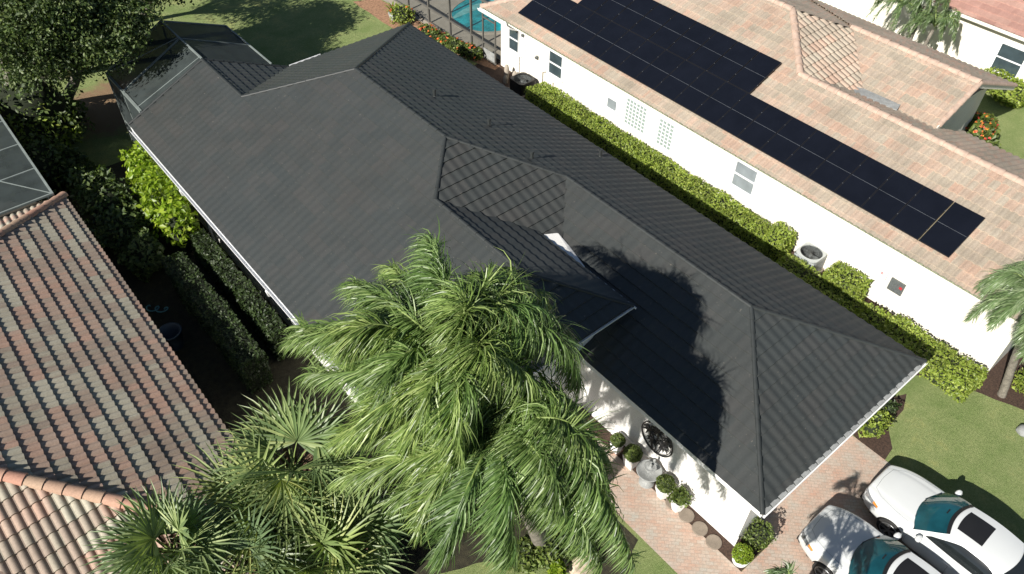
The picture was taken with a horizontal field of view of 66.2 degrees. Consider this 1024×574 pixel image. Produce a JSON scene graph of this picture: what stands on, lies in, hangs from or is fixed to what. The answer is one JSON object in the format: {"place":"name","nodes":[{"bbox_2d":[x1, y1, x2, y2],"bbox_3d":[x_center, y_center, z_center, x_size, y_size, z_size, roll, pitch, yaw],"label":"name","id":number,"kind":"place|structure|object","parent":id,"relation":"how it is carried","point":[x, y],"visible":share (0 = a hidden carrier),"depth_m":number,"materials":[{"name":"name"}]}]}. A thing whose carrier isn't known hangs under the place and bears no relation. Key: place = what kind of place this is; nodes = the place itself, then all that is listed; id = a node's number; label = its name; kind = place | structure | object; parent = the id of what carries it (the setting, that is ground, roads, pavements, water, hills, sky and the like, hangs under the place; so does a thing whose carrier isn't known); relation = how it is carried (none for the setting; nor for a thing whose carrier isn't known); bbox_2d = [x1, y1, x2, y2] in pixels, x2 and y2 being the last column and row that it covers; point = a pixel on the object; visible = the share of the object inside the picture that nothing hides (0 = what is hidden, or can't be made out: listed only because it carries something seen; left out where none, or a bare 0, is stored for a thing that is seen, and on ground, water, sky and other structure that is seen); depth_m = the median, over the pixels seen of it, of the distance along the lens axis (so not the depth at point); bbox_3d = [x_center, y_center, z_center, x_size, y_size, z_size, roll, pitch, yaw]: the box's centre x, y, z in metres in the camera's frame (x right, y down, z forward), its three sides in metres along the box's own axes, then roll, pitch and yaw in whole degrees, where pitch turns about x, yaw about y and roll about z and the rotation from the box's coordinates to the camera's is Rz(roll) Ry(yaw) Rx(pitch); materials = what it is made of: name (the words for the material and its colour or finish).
{"place":"outdoors","nodes":[
{"label":"outdoors","id":0,"kind":"place"},
{"bbox_2d":[0,198,46,218],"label":"patio","id":1,"kind":"structure","parent":0,"point":[28,206],"depth_m":29.77,"materials":[{"name":"concrete"}]},
{"bbox_2d":[0,115,54,214],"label":"pool cage","id":2,"kind":"object","parent":1,"relation":"on","point":[23,182],"visible":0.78,"depth_m":26.45,"materials":[{"name":"metal"}]},
{"bbox_2d":[159,322,183,350],"bbox_3d":[-10.801,1.623,24.959,0.760,0.660,0.760,-31,53,-27],"label":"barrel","id":3,"kind":"object","parent":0,"point":[171,332],"visible":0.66,"depth_m":24.95,"materials":[{"name":"blue plastic"}]},
{"bbox_2d":[106,20,271,164],"bbox_3d":[-12.962,-8.132,31.875,5.415,4.397,4.192,-31,53,-27],"label":"pool cage","id":4,"kind":"object","parent":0,"point":[174,51],"visible":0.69,"depth_m":30.36,"materials":[{"name":"metal"}]},
{"bbox_2d":[48,0,1023,573],"bbox_3d":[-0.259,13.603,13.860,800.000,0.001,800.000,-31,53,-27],"label":"ground","id":5,"kind":"structure","parent":0,"point":[972,446],"depth_m":24.21,"materials":[{"name":"green plant"}]},
{"bbox_2d":[18,131,79,200],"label":"shrub","id":6,"kind":"object","parent":5,"relation":"on","point":[45,160],"visible":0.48,"depth_m":29.57,"materials":[{"name":"green plant"}]},
{"bbox_2d":[0,0,119,85],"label":"tree","id":7,"kind":"object","parent":5,"relation":"on","point":[21,19],"visible":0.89,"depth_m":26.66,"materials":[{"name":"green plant"}]},
{"bbox_2d":[0,1,146,97],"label":"tree","id":8,"kind":"object","parent":5,"relation":"on","point":[60,63],"visible":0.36,"depth_m":27.77,"materials":[{"name":"green plant"}]},
{"bbox_2d":[51,141,97,188],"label":"shrub","id":9,"kind":"object","parent":5,"relation":"on","point":[76,158],"visible":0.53,"depth_m":30.21,"materials":[{"name":"green plant"}]},
{"bbox_2d":[39,0,172,99],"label":"tree","id":10,"kind":"object","parent":5,"relation":"on","point":[131,29],"visible":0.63,"depth_m":28.20,"materials":[{"name":"green plant"}]},
{"bbox_2d":[0,191,309,573],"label":"house","id":11,"kind":"structure","parent":5,"relation":"on","point":[104,403],"depth_m":19.08,"materials":[{"name":"tile"}]},
{"bbox_2d":[79,476,238,573],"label":"fan palm","id":12,"kind":"object","parent":5,"relation":"on","point":[140,534],"visible":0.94,"depth_m":15.32,"materials":[{"name":"green plant"}]},
{"bbox_2d":[170,503,308,573],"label":"fan palm","id":13,"kind":"object","parent":5,"relation":"on","point":[240,545],"visible":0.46,"depth_m":15.69,"materials":[{"name":"green plant"}]},
{"bbox_2d":[171,427,334,573],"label":"fan palm","id":14,"kind":"object","parent":5,"relation":"on","point":[211,483],"visible":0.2,"depth_m":16.57,"materials":[{"name":"green plant"}]},
{"bbox_2d":[205,447,354,573],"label":"fan palm","id":15,"kind":"object","parent":5,"relation":"on","point":[240,506],"visible":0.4,"depth_m":15.98,"materials":[{"name":"green plant"}]},
{"bbox_2d":[226,487,392,573],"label":"fan palm","id":16,"kind":"object","parent":5,"relation":"on","point":[344,542],"visible":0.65,"depth_m":15.92,"materials":[{"name":"green plant"}]},
{"bbox_2d":[52,160,637,573],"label":"mulch bed","id":17,"kind":"object","parent":5,"relation":"on","point":[221,386],"visible":0.21,"depth_m":24.22,"materials":[{"name":"soil"}]},
{"bbox_2d":[67,164,117,212],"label":"shrub","id":18,"kind":"object","parent":17,"relation":"on","point":[85,175],"visible":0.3,"depth_m":28.26,"materials":[{"name":"green plant"}]},
{"bbox_2d":[77,170,142,246],"bbox_3d":[-14.383,-2.799,28.098,2.151,2.582,2.330,21,49,18],"label":"shrub","id":19,"kind":"object","parent":17,"relation":"on","point":[102,200],"visible":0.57,"depth_m":27.65,"materials":[{"name":"green plant"}]},
{"bbox_2d":[90,197,161,257],"bbox_3d":[-13.473,-1.934,27.419,2.020,2.039,2.014,29,52,25],"label":"shrub","id":20,"kind":"object","parent":17,"relation":"on","point":[124,225],"visible":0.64,"depth_m":26.99,"materials":[{"name":"green plant"}]},
{"bbox_2d":[117,227,164,281],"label":"shrub","id":21,"kind":"object","parent":17,"relation":"on","point":[144,254],"visible":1,"depth_m":26.44,"materials":[{"name":"green plant"}]},
{"bbox_2d":[117,140,200,253],"bbox_3d":[-12.758,-3.279,28.379,1.812,2.353,5.765,-23,50,-22],"label":"shrub","id":22,"kind":"object","parent":17,"relation":"on","point":[161,197],"visible":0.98,"depth_m":27.39,"materials":[{"name":"green plant"}]},
{"bbox_2d":[161,251,272,393],"bbox_3d":[-9.421,0.994,24.962,1.018,1.666,5.882,-31,53,-27],"label":"hedge","id":23,"kind":"object","parent":17,"relation":"on","point":[239,351],"visible":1,"depth_m":24.21,"materials":[{"name":"green plant"}]},
{"bbox_2d":[188,228,295,360],"bbox_3d":[-9.032,0.133,25.958,0.866,1.494,6.175,-31,53,-27],"label":"hedge","id":24,"kind":"object","parent":17,"relation":"on","point":[229,279],"visible":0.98,"depth_m":25.35,"materials":[{"name":"green plant"}]},
{"bbox_2d":[207,382,383,559],"bbox_3d":[-4.781,4.866,18.109,3.877,6.068,3.984,-31,53,-27],"label":"fan palm","id":25,"kind":"object","parent":17,"relation":"on","point":[292,425],"visible":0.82,"depth_m":16.66,"materials":[{"name":"green plant"}]},
{"bbox_2d":[277,214,594,505],"bbox_3d":[-1.412,2.882,17.026,5.887,10.538,5.591,-31,53,-27],"label":"queen palm","id":26,"kind":"object","parent":17,"relation":"on","point":[438,355],"visible":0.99,"depth_m":13.34,"materials":[{"name":"green plant"}]},
{"bbox_2d":[324,353,644,573],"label":"queen palm","id":27,"kind":"object","parent":17,"relation":"on","point":[519,460],"visible":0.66,"depth_m":13.47,"materials":[{"name":"green plant"}]},
{"bbox_2d":[508,536,544,573],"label":"shrub","id":28,"kind":"object","parent":17,"relation":"on","point":[526,564],"visible":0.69,"depth_m":19.66,"materials":[{"name":"green plant"}]},
{"bbox_2d":[528,530,569,572],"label":"shrub","id":29,"kind":"object","parent":17,"relation":"on","point":[546,553],"visible":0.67,"depth_m":19.73,"materials":[{"name":"green plant"}]},
{"bbox_2d":[281,479,417,573],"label":"fan palm","id":30,"kind":"object","parent":5,"relation":"on","point":[384,527],"visible":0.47,"depth_m":16.44,"materials":[{"name":"green plant"}]},
{"bbox_2d":[353,0,498,69],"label":"flower bed","id":31,"kind":"object","parent":5,"relation":"on","point":[378,9],"visible":0.49,"depth_m":41.00,"materials":[{"name":"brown wood"}]},
{"bbox_2d":[387,3,415,25],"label":"shrub","id":32,"kind":"object","parent":31,"relation":"on","point":[401,14],"visible":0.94,"depth_m":40.00,"materials":[{"name":"green plant"}]},
{"bbox_2d":[384,0,500,59],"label":"pool deck","id":33,"kind":"structure","parent":5,"relation":"on","point":[440,6],"depth_m":40.64,"materials":[{"name":"concrete"}]},
{"bbox_2d":[394,0,496,64],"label":"pool cage","id":34,"kind":"object","parent":33,"relation":"on","point":[488,55],"visible":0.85,"depth_m":37.94,"materials":[{"name":"brown metal"}]},
{"bbox_2d":[447,0,500,34],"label":"pool coping","id":35,"kind":"object","parent":33,"relation":"on","point":[468,29],"visible":0.47,"depth_m":40.16,"materials":[{"name":"concrete"}]},
{"bbox_2d":[451,0,500,31],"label":"pool water","id":36,"kind":"structure","parent":35,"relation":"in","point":[463,20],"depth_m":40.80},
{"bbox_2d":[127,22,927,545],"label":"house","id":37,"kind":"structure","parent":5,"relation":"on","point":[749,380],"depth_m":22.97,"materials":[{"name":"grey tile"}]},
{"bbox_2d":[641,420,672,457],"bbox_3d":[3.898,4.107,21.157,0.068,1.204,1.124,-31,53,-27],"label":"wall art","id":38,"kind":"object","parent":37,"relation":"attached to","point":[665,444],"depth_m":21.11,"materials":[{"name":"black metal"}]},
{"bbox_2d":[580,405,763,570],"bbox_3d":[4.173,5.178,22.201,1.170,0.001,6.730,-31,53,-27],"label":"mulch bed","id":39,"kind":"object","parent":5,"relation":"on","point":[726,548],"visible":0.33,"depth_m":21.01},
{"bbox_2d":[623,443,642,470],"bbox_3d":[3.375,4.755,21.989,0.574,0.866,0.570,-31,53,-27],"label":"planter","id":40,"kind":"object","parent":39,"relation":"on","point":[632,455],"visible":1,"depth_m":21.76,"materials":[{"name":"green plant"}]},
{"bbox_2d":[636,458,662,488],"bbox_3d":[3.763,5.102,21.572,0.720,0.990,0.720,-31,53,-27],"label":"fountain","id":41,"kind":"object","parent":39,"relation":"on","point":[649,471],"visible":0.99,"depth_m":21.47,"materials":[{"name":"stone"}]},
{"bbox_2d":[655,474,675,499],"bbox_3d":[4.132,5.443,21.332,0.554,0.860,0.557,-31,53,-27],"label":"planter","id":42,"kind":"object","parent":39,"relation":"on","point":[665,484],"visible":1,"depth_m":21.09,"materials":[{"name":"green plant"}]},
{"bbox_2d":[665,498,671,509],"bbox_3d":[4.409,5.910,21.463,0.430,0.050,0.427,-31,53,-27],"label":"stepping stone","id":43,"kind":"object","parent":39,"relation":"on","point":[668,504],"visible":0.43,"depth_m":21.42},
{"bbox_2d":[666,484,692,512],"bbox_3d":[4.458,5.708,21.013,0.734,0.953,0.603,-9,46,-10],"label":"planter","id":44,"kind":"object","parent":43,"relation":"on","point":[678,500],"visible":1,"depth_m":20.82,"materials":[{"name":"green plant"}]},
{"bbox_2d":[731,542,754,567],"bbox_3d":[5.911,6.867,20.141,0.581,0.612,0.562,-31,53,-27],"label":"planter","id":45,"kind":"object","parent":39,"relation":"on","point":[743,554],"visible":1,"depth_m":19.97,"materials":[{"name":"green plant"}]},
{"bbox_2d":[741,516,775,551],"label":"shrub","id":46,"kind":"object","parent":39,"relation":"on","point":[759,533],"visible":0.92,"depth_m":20.23,"materials":[{"name":"green plant"}]},
{"bbox_2d":[474,58,1023,409],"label":"mulch bed","id":47,"kind":"object","parent":5,"relation":"on","point":[991,383],"visible":0.06,"depth_m":24.83,"materials":[{"name":"soil"}]},
{"bbox_2d":[508,72,535,97],"bbox_3d":[0.477,-9.253,35.858,1.050,0.640,1.050,-31,53,-27],"label":"air conditioner","id":48,"kind":"object","parent":47,"relation":"on","point":[519,83],"visible":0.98,"depth_m":35.65,"materials":[{"name":"metal"}]},
{"bbox_2d":[524,81,776,253],"bbox_3d":[5.179,-5.155,31.742,1.354,1.014,13.235,-31,53,-27],"label":"hedge","id":49,"kind":"object","parent":47,"relation":"on","point":[748,227],"visible":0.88,"depth_m":31.01,"materials":[{"name":"green plant"}]},
{"bbox_2d":[761,220,797,262],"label":"hedge","id":50,"kind":"object","parent":47,"relation":"on","point":[780,237],"visible":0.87,"depth_m":27.94,"materials":[{"name":"green plant"}]},
{"bbox_2d":[794,242,826,273],"bbox_3d":[10.514,-0.963,27.825,1.010,0.760,1.010,-31,53,-27],"label":"air conditioner","id":51,"kind":"object","parent":47,"relation":"on","point":[811,254],"visible":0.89,"depth_m":27.62,"materials":[{"name":"metal"}]},
{"bbox_2d":[775,252,867,314],"bbox_3d":[10.387,0.079,26.727,1.052,0.968,3.296,-31,53,-27],"label":"hedge","id":52,"kind":"object","parent":47,"relation":"on","point":[824,287],"visible":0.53,"depth_m":26.50,"materials":[{"name":"green plant"}]},
{"bbox_2d":[821,260,872,303],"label":"hedge","id":53,"kind":"object","parent":47,"relation":"on","point":[853,284],"visible":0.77,"depth_m":26.37,"materials":[{"name":"green plant"}]},
{"bbox_2d":[856,302,892,330],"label":"hedge","id":54,"kind":"object","parent":47,"relation":"on","point":[868,314],"visible":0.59,"depth_m":25.54,"materials":[{"name":"green plant"}]},
{"bbox_2d":[880,313,988,402],"bbox_3d":[13.168,2.190,24.770,1.427,0.897,3.302,-31,53,-27],"label":"hedge","id":55,"kind":"object","parent":47,"relation":"on","point":[955,377],"visible":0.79,"depth_m":24.36,"materials":[{"name":"green plant"}]},
{"bbox_2d":[962,254,1023,397],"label":"queen palm","id":56,"kind":"object","parent":47,"relation":"on","point":[1006,303],"visible":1,"depth_m":20.95,"materials":[{"name":"green plant"}]},
{"bbox_2d":[477,0,1023,370],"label":"house","id":57,"kind":"structure","parent":5,"relation":"on","point":[904,105],"depth_m":28.29,"materials":[{"name":"ceramic"}]},
{"bbox_2d":[518,0,556,20],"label":"solar panel","id":58,"kind":"object","parent":57,"relation":"attached to","point":[532,10],"visible":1,"depth_m":34.39,"materials":[{"name":"black glass"}]},
{"bbox_2d":[533,0,577,29],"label":"solar panel","id":59,"kind":"object","parent":57,"relation":"on","point":[554,13],"visible":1,"depth_m":33.91,"materials":[{"name":"black glass"}]},
{"bbox_2d":[547,49,563,81],"bbox_3d":[1.909,-9.718,34.408,0.080,1.200,1.020,-31,53,-27],"label":"window","id":60,"kind":"structure","parent":57,"relation":"in","point":[555,61],"depth_m":34.42,"materials":[{"name":"white metal"}]},
{"bbox_2d":[612,0,658,29],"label":"solar panel","id":61,"kind":"object","parent":57,"relation":"on","point":[632,14],"visible":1,"depth_m":32.58,"materials":[{"name":"black glass"}]},
{"bbox_2d":[623,95,648,134],"bbox_3d":[5.030,-6.977,31.902,0.065,1.280,1.200,-31,53,-27],"label":"glass block window","id":62,"kind":"structure","parent":57,"relation":"in","point":[636,113],"depth_m":31.85,"materials":[{"name":"white glass"}]},
{"bbox_2d":[629,3,677,39],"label":"solar panel","id":63,"kind":"object","parent":57,"relation":"on","point":[651,23],"visible":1,"depth_m":32.06,"materials":[{"name":"black glass"}]},
{"bbox_2d":[655,116,675,152],"bbox_3d":[6.074,-6.047,31.072,0.065,1.270,0.850,-31,53,-27],"label":"glass block window","id":64,"kind":"structure","parent":57,"relation":"in","point":[665,134],"depth_m":31.02,"materials":[{"name":"white glass"}]},
{"bbox_2d":[648,12,696,49],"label":"solar panel","id":65,"kind":"object","parent":57,"relation":"on","point":[672,31],"visible":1,"depth_m":31.51,"materials":[{"name":"black glass"}]},
{"bbox_2d":[667,22,716,59],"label":"solar panel","id":66,"kind":"object","parent":57,"relation":"on","point":[693,39],"visible":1,"depth_m":30.97,"materials":[{"name":"black glass"}]},
{"bbox_2d":[728,160,758,198],"bbox_3d":[8.560,-3.996,28.916,0.080,1.200,1.120,-31,53,-27],"label":"window","id":67,"kind":"structure","parent":57,"relation":"in","point":[744,178],"depth_m":28.94,"materials":[{"name":"white metal"}]},
{"bbox_2d":[728,52,781,93],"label":"solar panel","id":68,"kind":"object","parent":57,"relation":"on","point":[754,72],"visible":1,"depth_m":29.34,"materials":[{"name":"black glass"}]},
{"bbox_2d":[760,117,816,163],"bbox_3d":[9.693,-5.146,27.500,1.684,0.701,1.016,-31,53,-27],"label":"solar panel","id":69,"kind":"object","parent":57,"relation":"on","point":[792,136],"visible":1,"depth_m":27.48,"materials":[{"name":"black glass"}]},
{"bbox_2d":[784,130,841,177],"bbox_3d":[10.343,-4.586,26.963,1.684,0.701,1.016,-31,53,-27],"label":"solar panel","id":70,"kind":"object","parent":57,"relation":"on","point":[812,153],"visible":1,"depth_m":26.94,"materials":[{"name":"black glass"}]},
{"bbox_2d":[834,157,895,207],"bbox_3d":[11.644,-3.467,25.890,1.684,0.701,1.016,-31,53,-27],"label":"solar panel","id":71,"kind":"object","parent":57,"relation":"on","point":[864,181],"visible":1,"depth_m":25.87,"materials":[{"name":"black glass"}]},
{"bbox_2d":[861,171,923,222],"bbox_3d":[12.294,-2.908,25.353,1.684,0.701,1.016,-31,53,-27],"label":"solar panel","id":72,"kind":"object","parent":57,"relation":"on","point":[891,197],"visible":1,"depth_m":25.33,"materials":[{"name":"black glass"}]},
{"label":"panel rails","id":73,"kind":"object","parent":57,"relation":"attached to","visible":0},
{"bbox_2d":[549,4,593,39],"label":"solar panel","id":74,"kind":"object","parent":73,"relation":"attached to","point":[571,21],"visible":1,"depth_m":33.38,"materials":[{"name":"black glass"}]},
{"bbox_2d":[565,13,610,48],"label":"solar panel","id":75,"kind":"object","parent":73,"relation":"attached to","point":[584,33],"visible":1,"depth_m":32.85,"materials":[{"name":"black glass"}]},
{"bbox_2d":[581,21,628,57],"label":"solar panel","id":76,"kind":"object","parent":73,"relation":"attached to","point":[604,40],"visible":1,"depth_m":32.31,"materials":[{"name":"black glass"}]},
{"bbox_2d":[595,0,634,20],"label":"solar panel","id":77,"kind":"object","parent":73,"relation":"attached to","point":[610,10],"visible":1,"depth_m":33.06,"materials":[{"name":"black glass"}]},
{"bbox_2d":[598,31,646,68],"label":"solar panel","id":78,"kind":"object","parent":73,"relation":"attached to","point":[621,50],"visible":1,"depth_m":31.77,"materials":[{"name":"black glass"}]},
{"bbox_2d":[616,40,664,78],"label":"solar panel","id":79,"kind":"object","parent":73,"relation":"attached to","point":[641,58],"visible":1,"depth_m":31.24,"materials":[{"name":"black glass"}]},
{"bbox_2d":[635,50,684,89],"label":"solar panel","id":80,"kind":"object","parent":73,"relation":"attached to","point":[654,74],"visible":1,"depth_m":30.70,"materials":[{"name":"black glass"}]},
{"bbox_2d":[654,60,704,100],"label":"solar panel","id":81,"kind":"object","parent":73,"relation":"attached to","point":[678,81],"visible":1,"depth_m":30.16,"materials":[{"name":"black glass"}]},
{"bbox_2d":[674,71,725,112],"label":"solar panel","id":82,"kind":"object","parent":73,"relation":"attached to","point":[699,91],"visible":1,"depth_m":29.63,"materials":[{"name":"black glass"}]},
{"bbox_2d":[686,31,737,70],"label":"solar panel","id":83,"kind":"object","parent":73,"relation":"attached to","point":[712,50],"visible":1,"depth_m":30.43,"materials":[{"name":"black glass"}]},
{"bbox_2d":[694,82,746,124],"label":"solar panel","id":84,"kind":"object","parent":73,"relation":"attached to","point":[720,103],"visible":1,"depth_m":29.09,"materials":[{"name":"black glass"}]},
{"bbox_2d":[707,41,758,81],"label":"solar panel","id":85,"kind":"object","parent":73,"relation":"attached to","point":[733,61],"visible":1,"depth_m":29.88,"materials":[{"name":"black glass"}]},
{"bbox_2d":[715,93,769,136],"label":"solar panel","id":86,"kind":"object","parent":73,"relation":"attached to","point":[743,114],"visible":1,"depth_m":28.55,"materials":[{"name":"black glass"}]},
{"bbox_2d":[737,105,792,149],"bbox_3d":[9.043,-5.705,28.037,1.684,0.701,1.016,-31,53,-27],"label":"solar panel","id":87,"kind":"object","parent":73,"relation":"attached to","point":[764,127],"visible":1,"depth_m":28.01,"materials":[{"name":"black glass"}]},
{"bbox_2d":[808,143,868,191],"bbox_3d":[10.994,-4.027,26.427,1.684,0.701,1.016,-31,53,-27],"label":"solar panel","id":88,"kind":"object","parent":73,"relation":"attached to","point":[837,167],"visible":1,"depth_m":26.41,"materials":[{"name":"black glass"}]},
{"bbox_2d":[889,186,953,239],"bbox_3d":[12.945,-2.348,24.816,1.684,0.701,1.016,-31,53,-27],"label":"solar panel","id":89,"kind":"object","parent":73,"relation":"attached to","point":[920,213],"visible":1,"depth_m":24.79,"materials":[{"name":"black glass"}]},
{"bbox_2d":[919,202,984,257],"bbox_3d":[13.609,-1.777,24.267,1.684,0.701,1.016,-31,53,-27],"label":"solar panel","id":90,"kind":"object","parent":73,"relation":"attached to","point":[951,229],"visible":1,"depth_m":24.25,"materials":[{"name":"black glass"}]},
{"bbox_2d":[853,394,905,459],"bbox_3d":[11.134,3.965,23.522,1.137,0.001,2.772,30,52,25],"label":"mulch bed","id":91,"kind":"object","parent":5,"relation":"on","point":[881,446],"visible":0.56,"depth_m":23.01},
{"bbox_2d":[858,417,885,437],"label":"shrub","id":92,"kind":"object","parent":91,"relation":"on","point":[870,428],"visible":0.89,"depth_m":22.75,"materials":[{"name":"green plant"}]},
{"bbox_2d":[866,0,923,32],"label":"date palm","id":93,"kind":"object","parent":5,"relation":"on","point":[900,5],"visible":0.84,"depth_m":35.50,"materials":[{"name":"green plant"}]},
{"bbox_2d":[819,0,1023,82],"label":"house","id":94,"kind":"structure","parent":5,"relation":"on","point":[990,33],"depth_m":36.29,"materials":[{"name":"paint"}]},
{"bbox_2d":[989,42,1023,78],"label":"window","id":95,"kind":"structure","parent":94,"relation":"in","point":[1008,57],"depth_m":35.74,"materials":[{"name":"glass"}]},
{"bbox_2d":[893,0,950,39],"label":"date palm","id":96,"kind":"object","parent":5,"relation":"on","point":[945,5],"visible":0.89,"depth_m":34.86,"materials":[{"name":"green plant"}]},
{"bbox_2d":[898,4,960,45],"bbox_3d":[19.046,-11.216,36.075,2.430,3.588,2.346,-31,53,-27],"label":"date palm","id":97,"kind":"object","parent":5,"relation":"on","point":[934,19],"visible":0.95,"depth_m":35.01,"materials":[{"name":"green plant"}]},
{"bbox_2d":[965,111,1000,143],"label":"shrub","id":98,"kind":"object","parent":5,"relation":"on","point":[979,126],"visible":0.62,"depth_m":32.76,"materials":[{"name":"green plant"}]},
{"bbox_2d":[990,76,1023,108],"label":"shrub","id":99,"kind":"object","parent":5,"relation":"on","point":[1014,98],"visible":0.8,"depth_m":35.28,"materials":[{"name":"green plant"}]},
{"label":"mulch bed","id":100,"kind":"structure","parent":5,"relation":"on","visible":0},
{"bbox_2d":[0,103,85,148],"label":"shrub","id":101,"kind":"object","parent":100,"relation":"on","point":[41,129],"visible":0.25,"depth_m":30.53,"materials":[{"name":"green plant"}]},
{"bbox_2d":[0,62,94,146],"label":"shrub","id":102,"kind":"object","parent":100,"relation":"on","point":[49,97],"visible":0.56,"depth_m":30.22,"materials":[{"name":"green plant"}]},
{"bbox_2d":[585,426,941,573],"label":"driveway","id":103,"kind":"structure","parent":0,"point":[847,472],"depth_m":21.28,"materials":[{"name":"brick"}]},
{"bbox_2d":[796,505,940,573],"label":"parked car","id":104,"kind":"object","parent":103,"relation":"on","point":[832,539],"visible":1,"depth_m":19.60,"materials":[{"name":"white paint"}]},
{"bbox_2d":[860,465,1023,573],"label":"parked car","id":105,"kind":"object","parent":103,"relation":"on","point":[940,530],"visible":0.98,"depth_m":19.84,"materials":[{"name":"white paint"}]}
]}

